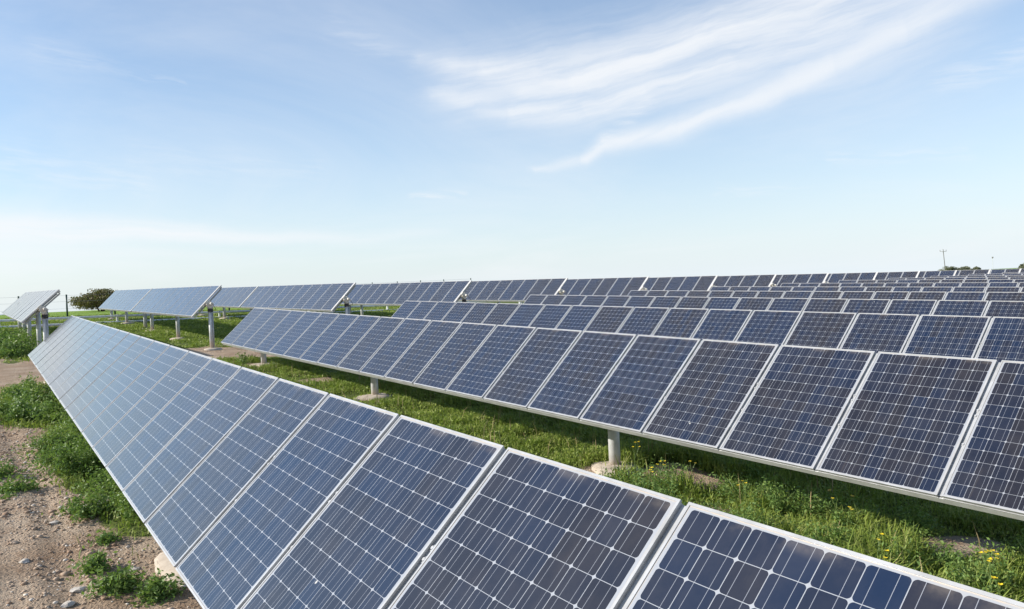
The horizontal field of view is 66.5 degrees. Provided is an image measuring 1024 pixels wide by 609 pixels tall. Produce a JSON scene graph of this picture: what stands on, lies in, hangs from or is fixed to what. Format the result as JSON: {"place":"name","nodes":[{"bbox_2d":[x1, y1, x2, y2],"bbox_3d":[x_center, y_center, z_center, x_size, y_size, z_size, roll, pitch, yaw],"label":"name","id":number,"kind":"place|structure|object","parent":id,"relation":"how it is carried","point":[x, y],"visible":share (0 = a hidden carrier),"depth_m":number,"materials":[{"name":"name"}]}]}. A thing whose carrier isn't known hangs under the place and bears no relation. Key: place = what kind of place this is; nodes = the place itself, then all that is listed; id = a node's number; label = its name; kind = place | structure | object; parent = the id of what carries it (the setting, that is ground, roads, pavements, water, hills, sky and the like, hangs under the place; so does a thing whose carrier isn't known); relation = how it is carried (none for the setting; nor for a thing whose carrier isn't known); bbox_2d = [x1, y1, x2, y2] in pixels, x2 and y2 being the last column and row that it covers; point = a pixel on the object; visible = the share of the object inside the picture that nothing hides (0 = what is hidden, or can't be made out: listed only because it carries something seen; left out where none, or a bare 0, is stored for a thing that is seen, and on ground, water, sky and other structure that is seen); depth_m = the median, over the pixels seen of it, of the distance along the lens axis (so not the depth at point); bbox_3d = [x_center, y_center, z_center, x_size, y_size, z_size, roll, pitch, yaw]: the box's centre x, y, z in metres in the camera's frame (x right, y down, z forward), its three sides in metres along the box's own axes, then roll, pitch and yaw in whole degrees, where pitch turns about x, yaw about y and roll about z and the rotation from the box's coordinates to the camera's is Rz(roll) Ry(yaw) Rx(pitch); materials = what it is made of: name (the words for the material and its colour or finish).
{"place":"outdoors","nodes":[
{"label":"outdoors","id":0,"kind":"place"},
{"bbox_2d":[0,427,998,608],"bbox_3d":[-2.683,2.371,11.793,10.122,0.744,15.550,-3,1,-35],"label":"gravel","id":1,"kind":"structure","parent":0,"point":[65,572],"depth_m":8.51,"materials":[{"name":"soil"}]},
{"bbox_2d":[0,268,1023,608],"bbox_3d":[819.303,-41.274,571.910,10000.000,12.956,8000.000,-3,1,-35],"label":"ground","id":2,"kind":"structure","parent":0,"point":[12,570],"depth_m":8.63,"materials":[{"name":"soil"}]},
{"bbox_2d":[0,454,18,479],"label":"weed","id":3,"kind":"object","parent":2,"relation":"on","point":[5,470],"visible":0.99,"depth_m":11.23,"materials":[{"name":"green plant"}]},
{"bbox_2d":[2,292,30,332],"bbox_3d":[-25.003,0.562,39.499,1.235,2.474,6.153,-3,1,-35],"label":"solar tracker","id":4,"kind":"object","parent":2,"relation":"on","point":[15,303],"visible":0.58,"depth_m":39.74,"materials":[{"name":"grey glass"}]},
{"bbox_2d":[0,335,39,357],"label":"weed","id":5,"kind":"object","parent":2,"relation":"on","point":[12,348],"visible":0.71,"depth_m":28.13,"materials":[{"name":"green plant"}]},
{"bbox_2d":[0,328,42,347],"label":"weed","id":6,"kind":"object","parent":2,"relation":"on","point":[19,337],"visible":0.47,"depth_m":31.12,"materials":[{"name":"green plant"}]},
{"bbox_2d":[0,467,46,499],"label":"weed","id":7,"kind":"object","parent":2,"relation":"on","point":[8,487],"visible":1,"depth_m":10.40,"materials":[{"name":"green plant"}]},
{"bbox_2d":[18,558,29,563],"bbox_3d":[-4.917,2.589,7.867,0.129,0.049,0.094,-2,1,37],"label":"stone","id":8,"kind":"object","parent":2,"relation":"on","point":[24,560],"visible":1,"depth_m":7.84,"materials":[{"name":"stone"}]},
{"bbox_2d":[0,319,50,337],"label":"weed","id":9,"kind":"object","parent":2,"relation":"on","point":[7,331],"visible":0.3,"depth_m":34.75,"materials":[{"name":"green plant"}]},
{"bbox_2d":[0,372,57,402],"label":"weed","id":10,"kind":"object","parent":2,"relation":"on","point":[28,390],"visible":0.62,"depth_m":17.34,"materials":[{"name":"green plant"}]},
{"bbox_2d":[0,390,57,424],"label":"weed","id":11,"kind":"object","parent":2,"relation":"on","point":[8,412],"visible":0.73,"depth_m":15.43,"materials":[{"name":"green plant"}]},
{"bbox_2d":[6,289,59,344],"bbox_3d":[-19.894,0.783,32.199,1.235,2.929,13.768,-3,1,-35],"label":"solar tracker","id":12,"kind":"object","parent":2,"relation":"on","point":[27,308],"visible":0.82,"depth_m":29.51,"materials":[{"name":"grey glass"}]},
{"bbox_2d":[21,401,72,425],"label":"weed","id":13,"kind":"object","parent":2,"relation":"on","point":[57,409],"visible":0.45,"depth_m":14.93,"materials":[{"name":"green plant"}]},
{"bbox_2d":[10,417,84,457],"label":"weed","id":14,"kind":"object","parent":2,"relation":"on","point":[59,437],"visible":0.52,"depth_m":12.57,"materials":[{"name":"green plant"}]},
{"bbox_2d":[10,426,104,482],"bbox_3d":[-6.399,2.092,11.320,1.827,0.809,1.392,-2,1,34],"label":"weed","id":15,"kind":"object","parent":2,"relation":"on","point":[79,461],"visible":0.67,"depth_m":11.08,"materials":[{"name":"green plant"}]},
{"bbox_2d":[41,412,80,435],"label":"weed","id":16,"kind":"object","parent":2,"relation":"on","point":[73,424],"visible":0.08,"depth_m":13.61,"materials":[{"name":"green plant"}]},
{"bbox_2d":[60,600,75,607],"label":"stone","id":17,"kind":"object","parent":2,"relation":"on","point":[67,604],"visible":1,"depth_m":6.88,"materials":[{"name":"stone"}]},
{"bbox_2d":[69,586,86,592],"bbox_3d":[-4.016,2.641,7.226,0.144,0.052,0.112,-3,1,-19],"label":"stone","id":18,"kind":"object","parent":2,"relation":"on","point":[79,589],"visible":0.96,"depth_m":7.20,"materials":[{"name":"stone"}]},
{"bbox_2d":[52,484,122,522],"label":"weed","id":19,"kind":"object","parent":2,"relation":"on","point":[86,510],"visible":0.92,"depth_m":9.35,"materials":[{"name":"green plant"}]},
{"bbox_2d":[68,288,114,310],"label":"tree","id":20,"kind":"object","parent":2,"relation":"on","point":[99,297],"visible":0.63,"depth_m":112.69,"materials":[{"name":"green plant"}]},
{"bbox_2d":[66,535,117,579],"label":"weed","id":21,"kind":"object","parent":2,"relation":"on","point":[91,564],"visible":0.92,"depth_m":7.60,"materials":[{"name":"green plant"}]},
{"bbox_2d":[71,455,120,498],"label":"weed","id":22,"kind":"object","parent":2,"relation":"on","point":[109,481],"visible":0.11,"depth_m":10.17,"materials":[{"name":"green plant"}]},
{"bbox_2d":[88,527,121,546],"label":"weed","id":23,"kind":"object","parent":2,"relation":"on","point":[111,536],"visible":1,"depth_m":8.39,"materials":[{"name":"green plant"}]},
{"bbox_2d":[79,560,148,598],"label":"weed","id":24,"kind":"object","parent":2,"relation":"on","point":[112,583],"visible":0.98,"depth_m":7.12,"materials":[{"name":"green plant"}]},
{"bbox_2d":[104,488,140,525],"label":"weed","id":25,"kind":"object","parent":2,"relation":"on","point":[124,505],"visible":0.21,"depth_m":9.02,"materials":[{"name":"green plant"}]},
{"bbox_2d":[99,288,152,328],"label":"solar tracker","id":26,"kind":"object","parent":2,"relation":"on","point":[126,301],"visible":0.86,"depth_m":44.80,"materials":[{"name":"blue glass"}]},
{"bbox_2d":[126,562,185,607],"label":"weed","id":27,"kind":"object","parent":2,"relation":"on","point":[157,588],"visible":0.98,"depth_m":6.98,"materials":[{"name":"green plant"}]},
{"bbox_2d":[131,285,221,350],"bbox_3d":[-15.250,0.583,34.958,1.184,2.953,13.781,-3,1,-35],"label":"solar tracker","id":28,"kind":"object","parent":2,"relation":"on","point":[178,302],"visible":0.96,"depth_m":33.16,"materials":[{"name":"blue glass"}]},
{"bbox_2d":[199,286,258,318],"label":"solar tracker","id":29,"kind":"object","parent":2,"relation":"on","point":[231,297],"visible":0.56,"depth_m":46.61,"materials":[{"name":"blue glass"}]},
{"bbox_2d":[0,278,470,315],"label":"wire fence","id":30,"kind":"object","parent":2,"relation":"on","point":[67,301],"visible":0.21,"depth_m":60.79,"materials":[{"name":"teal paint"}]},
{"bbox_2d":[235,350,250,364],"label":"weed","id":31,"kind":"object","parent":2,"relation":"on","point":[245,360],"visible":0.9,"depth_m":24.13,"materials":[{"name":"green plant"}]},
{"bbox_2d":[0,301,520,326],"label":"rail fence","id":32,"kind":"object","parent":2,"relation":"on","point":[82,317],"visible":0.18,"depth_m":47.06,"materials":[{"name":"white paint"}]},
{"bbox_2d":[241,282,355,313],"bbox_3d":[-10.732,0.370,38.152,1.189,2.917,13.794,-3,1,-35],"label":"solar tracker","id":33,"kind":"object","parent":2,"relation":"on","point":[320,297],"visible":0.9,"depth_m":36.67,"materials":[{"name":"blue glass"}]},
{"bbox_2d":[341,280,471,314],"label":"solar tracker","id":34,"kind":"object","parent":2,"relation":"on","point":[391,294],"visible":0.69,"depth_m":41.09,"materials":[{"name":"blue glass"}]},
{"bbox_2d":[0,305,1023,602],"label":"grass","id":35,"kind":"structure","parent":2,"relation":"on","point":[474,421],"depth_m":11.40,"materials":[{"name":"green plant"}]},
{"bbox_2d":[458,278,567,302],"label":"solar tracker","id":36,"kind":"object","parent":2,"relation":"on","point":[499,291],"visible":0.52,"depth_m":43.32,"materials":[{"name":"blue glass"}]},
{"bbox_2d":[28,315,1023,608],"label":"solar tracker","id":37,"kind":"object","parent":2,"relation":"on","point":[242,487],"visible":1,"depth_m":4.16,"materials":[{"name":"blue glass"}]},
{"bbox_2d":[521,277,648,303],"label":"solar tracker","id":38,"kind":"object","parent":2,"relation":"on","point":[623,286],"visible":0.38,"depth_m":45.82,"materials":[{"name":"blue glass"}]},
{"bbox_2d":[221,308,1023,520],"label":"solar tracker","id":39,"kind":"object","parent":2,"relation":"on","point":[946,429],"visible":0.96,"depth_m":9.12,"materials":[{"name":"blue glass"}]},
{"bbox_2d":[595,463,662,486],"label":"weed","id":40,"kind":"object","parent":2,"relation":"on","point":[636,476],"visible":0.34,"depth_m":10.11,"materials":[{"name":"green plant"}]},
{"bbox_2d":[632,441,639,482],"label":"flowering weed","id":41,"kind":"object","parent":2,"relation":"on","point":[635,457],"visible":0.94,"depth_m":10.13,"materials":[{"name":"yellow plant"}]},
{"bbox_2d":[620,468,686,503],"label":"weed","id":42,"kind":"object","parent":2,"relation":"on","point":[664,490],"visible":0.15,"depth_m":9.12,"materials":[{"name":"green plant"}]},
{"bbox_2d":[633,453,697,492],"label":"weed","id":43,"kind":"object","parent":2,"relation":"on","point":[671,470],"visible":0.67,"depth_m":10.14,"materials":[{"name":"green plant"}]},
{"bbox_2d":[643,275,717,290],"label":"solar tracker","id":44,"kind":"object","parent":2,"relation":"on","point":[695,283],"visible":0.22,"depth_m":48.78,"materials":[{"name":"blue glass"}]},
{"bbox_2d":[672,491,735,513],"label":"weed","id":45,"kind":"object","parent":2,"relation":"on","point":[704,503],"visible":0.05,"depth_m":8.65,"materials":[{"name":"green plant"}]},
{"bbox_2d":[392,301,1023,361],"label":"solar tracker","id":46,"kind":"object","parent":2,"relation":"on","point":[999,339],"visible":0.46,"depth_m":16.29,"materials":[{"name":"blue glass"}]},
{"bbox_2d":[696,461,781,506],"bbox_3d":[2.743,2.205,9.636,1.111,0.456,0.916,-2,1,11],"label":"weed","id":47,"kind":"object","parent":2,"relation":"on","point":[735,488],"visible":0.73,"depth_m":9.58,"materials":[{"name":"green plant"}]},
{"bbox_2d":[709,274,777,290],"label":"solar tracker","id":48,"kind":"object","parent":2,"relation":"on","point":[747,281],"visible":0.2,"depth_m":51.91,"materials":[{"name":"blue glass"}]},
{"bbox_2d":[720,456,780,481],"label":"weed","id":49,"kind":"object","parent":2,"relation":"on","point":[749,466],"visible":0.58,"depth_m":10.20,"materials":[{"name":"green plant"}]},
{"bbox_2d":[710,488,798,531],"bbox_3d":[2.462,2.202,8.045,0.804,0.584,1.165,-2,1,37],"label":"weed","id":50,"kind":"object","parent":2,"relation":"on","point":[748,511],"visible":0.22,"depth_m":8.06,"materials":[{"name":"green plant"}]},
{"bbox_2d":[523,295,1023,317],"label":"solar tracker","id":51,"kind":"object","parent":2,"relation":"on","point":[962,307],"visible":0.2,"depth_m":22.48,"materials":[{"name":"blue glass"}]},
{"bbox_2d":[741,471,810,518],"bbox_3d":[3.025,2.142,8.905,0.794,0.564,0.817,-3,1,-35],"label":"weed","id":52,"kind":"object","parent":2,"relation":"on","point":[777,505],"visible":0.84,"depth_m":8.90,"materials":[{"name":"green plant"}]},
{"bbox_2d":[770,273,828,286],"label":"solar tracker","id":53,"kind":"object","parent":2,"relation":"on","point":[779,280],"visible":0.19,"depth_m":55.33,"materials":[{"name":"blue glass"}]},
{"bbox_2d":[794,509,853,548],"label":"weed","id":54,"kind":"object","parent":2,"relation":"on","point":[835,532],"visible":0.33,"depth_m":7.60,"materials":[{"name":"green plant"}]},
{"bbox_2d":[627,290,1023,301],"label":"solar tracker","id":55,"kind":"object","parent":2,"relation":"on","point":[991,296],"visible":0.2,"depth_m":27.81,"materials":[{"name":"blue glass"}]},
{"bbox_2d":[787,477,885,534],"bbox_3d":[3.638,2.186,8.721,1.034,0.561,1.179,-3,1,-35],"label":"weed","id":56,"kind":"object","parent":2,"relation":"on","point":[819,500],"visible":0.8,"depth_m":8.73,"materials":[{"name":"green plant"}]},
{"bbox_2d":[826,272,877,282],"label":"solar tracker","id":57,"kind":"object","parent":2,"relation":"on","point":[834,277],"visible":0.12,"depth_m":58.52,"materials":[{"name":"blue glass"}]},
{"bbox_2d":[710,287,1023,292],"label":"solar tracker","id":58,"kind":"object","parent":2,"relation":"on","point":[956,289],"visible":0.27,"depth_m":33.02,"materials":[{"name":"blue glass"}]},
{"bbox_2d":[875,271,919,279],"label":"solar tracker","id":59,"kind":"object","parent":2,"relation":"on","point":[887,275],"visible":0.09,"depth_m":61.65,"materials":[{"name":"blue glass"}]},
{"bbox_2d":[780,282,1023,286],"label":"solar tracker","id":60,"kind":"object","parent":2,"relation":"on","point":[1002,284],"visible":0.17,"depth_m":38.09,"materials":[{"name":"blue glass"}]},
{"bbox_2d":[855,527,958,575],"bbox_3d":[3.613,2.293,7.168,0.845,0.449,1.001,-2,1,41],"label":"weed","id":61,"kind":"object","parent":2,"relation":"on","point":[897,551],"visible":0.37,"depth_m":7.17,"materials":[{"name":"green plant"}]},
{"bbox_2d":[873,496,950,539],"bbox_3d":[4.251,2.228,8.375,0.674,0.456,0.775,-2,1,9],"label":"weed","id":62,"kind":"object","parent":2,"relation":"on","point":[924,529],"visible":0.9,"depth_m":8.28,"materials":[{"name":"green plant"}]},
{"bbox_2d":[913,497,918,535],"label":"flowering weed","id":63,"kind":"object","parent":2,"relation":"on","point":[913,514],"visible":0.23,"depth_m":8.02,"materials":[{"name":"green plant"}]},
{"bbox_2d":[838,279,1023,282],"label":"solar tracker","id":64,"kind":"object","parent":2,"relation":"on","point":[937,281],"visible":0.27,"depth_m":42.56,"materials":[{"name":"blue glass"}]},
{"bbox_2d":[917,270,956,277],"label":"solar tracker","id":65,"kind":"object","parent":2,"relation":"on","point":[925,274],"visible":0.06,"depth_m":64.90,"materials":[{"name":"blue glass"}]},
{"bbox_2d":[938,266,958,270],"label":"tree","id":66,"kind":"object","parent":2,"relation":"on","point":[946,268],"visible":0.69,"depth_m":260.20,"materials":[{"name":"green plant"}]},
{"bbox_2d":[888,277,1023,279],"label":"solar tracker","id":67,"kind":"object","parent":2,"relation":"on","point":[964,278],"visible":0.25,"depth_m":47.50,"materials":[{"name":"blue glass"}]},
{"bbox_2d":[893,529,1023,584],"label":"weed","id":68,"kind":"object","parent":2,"relation":"on","point":[950,558],"visible":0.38,"depth_m":7.20,"materials":[{"name":"green plant"}]},
{"bbox_2d":[958,266,972,269],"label":"tree","id":69,"kind":"object","parent":2,"relation":"on","point":[964,268],"visible":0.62,"depth_m":258.36,"materials":[{"name":"green plant"}]},
{"bbox_2d":[955,269,990,275],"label":"solar tracker","id":70,"kind":"object","parent":2,"relation":"on","point":[963,272],"visible":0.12,"depth_m":68.25,"materials":[{"name":"blue glass"}]},
{"bbox_2d":[930,275,1023,277],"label":"solar tracker","id":71,"kind":"object","parent":2,"relation":"on","point":[981,276],"visible":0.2,"depth_m":51.17,"materials":[{"name":"blue glass"}]},
{"bbox_2d":[939,548,1016,595],"bbox_3d":[3.972,2.320,6.669,0.797,0.450,0.566,-3,1,-35],"label":"weed","id":72,"kind":"object","parent":2,"relation":"on","point":[964,571],"visible":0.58,"depth_m":6.64,"materials":[{"name":"green plant"}]},
{"bbox_2d":[979,550,991,592],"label":"flowering weed","id":73,"kind":"object","parent":2,"relation":"on","point":[990,559],"visible":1,"depth_m":6.17,"materials":[{"name":"yellow plant"}]},
{"bbox_2d":[984,549,998,578],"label":"flowering weed","id":74,"kind":"object","parent":2,"relation":"on","point":[991,557],"visible":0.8,"depth_m":6.62,"materials":[{"name":"yellow plant"}]},
{"bbox_2d":[968,273,1023,275],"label":"solar tracker","id":75,"kind":"object","parent":2,"relation":"on","point":[993,274],"visible":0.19,"depth_m":56.42,"materials":[{"name":"blue glass"}]},
{"bbox_2d":[991,576,1002,594],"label":"flowering weed","id":76,"kind":"object","parent":2,"relation":"on","point":[998,584],"visible":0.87,"depth_m":6.08,"materials":[{"name":"yellow plant"}]},
{"bbox_2d":[989,268,1021,273],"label":"solar tracker","id":77,"kind":"object","parent":2,"relation":"on","point":[996,271],"visible":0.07,"depth_m":71.61,"materials":[{"name":"blue glass"}]},
{"bbox_2d":[989,528,1023,556],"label":"weed","id":78,"kind":"object","parent":2,"relation":"on","point":[1015,549],"visible":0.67,"depth_m":7.49,"materials":[{"name":"green plant"}]},
{"bbox_2d":[1002,272,1023,273],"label":"solar tracker","id":79,"kind":"object","parent":2,"relation":"on","point":[1012,272],"visible":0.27,"depth_m":60.50,"materials":[{"name":"glass"}]},
{"bbox_2d":[0,0,1023,314],"label":"sky","id":80,"kind":"structure","parent":0,"point":[145,144],"materials":[{"name":"blue"}]},
{"bbox_2d":[228,358,993,571],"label":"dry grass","id":81,"kind":"structure","parent":0,"point":[595,443],"depth_m":12.18,"materials":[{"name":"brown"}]}
]}

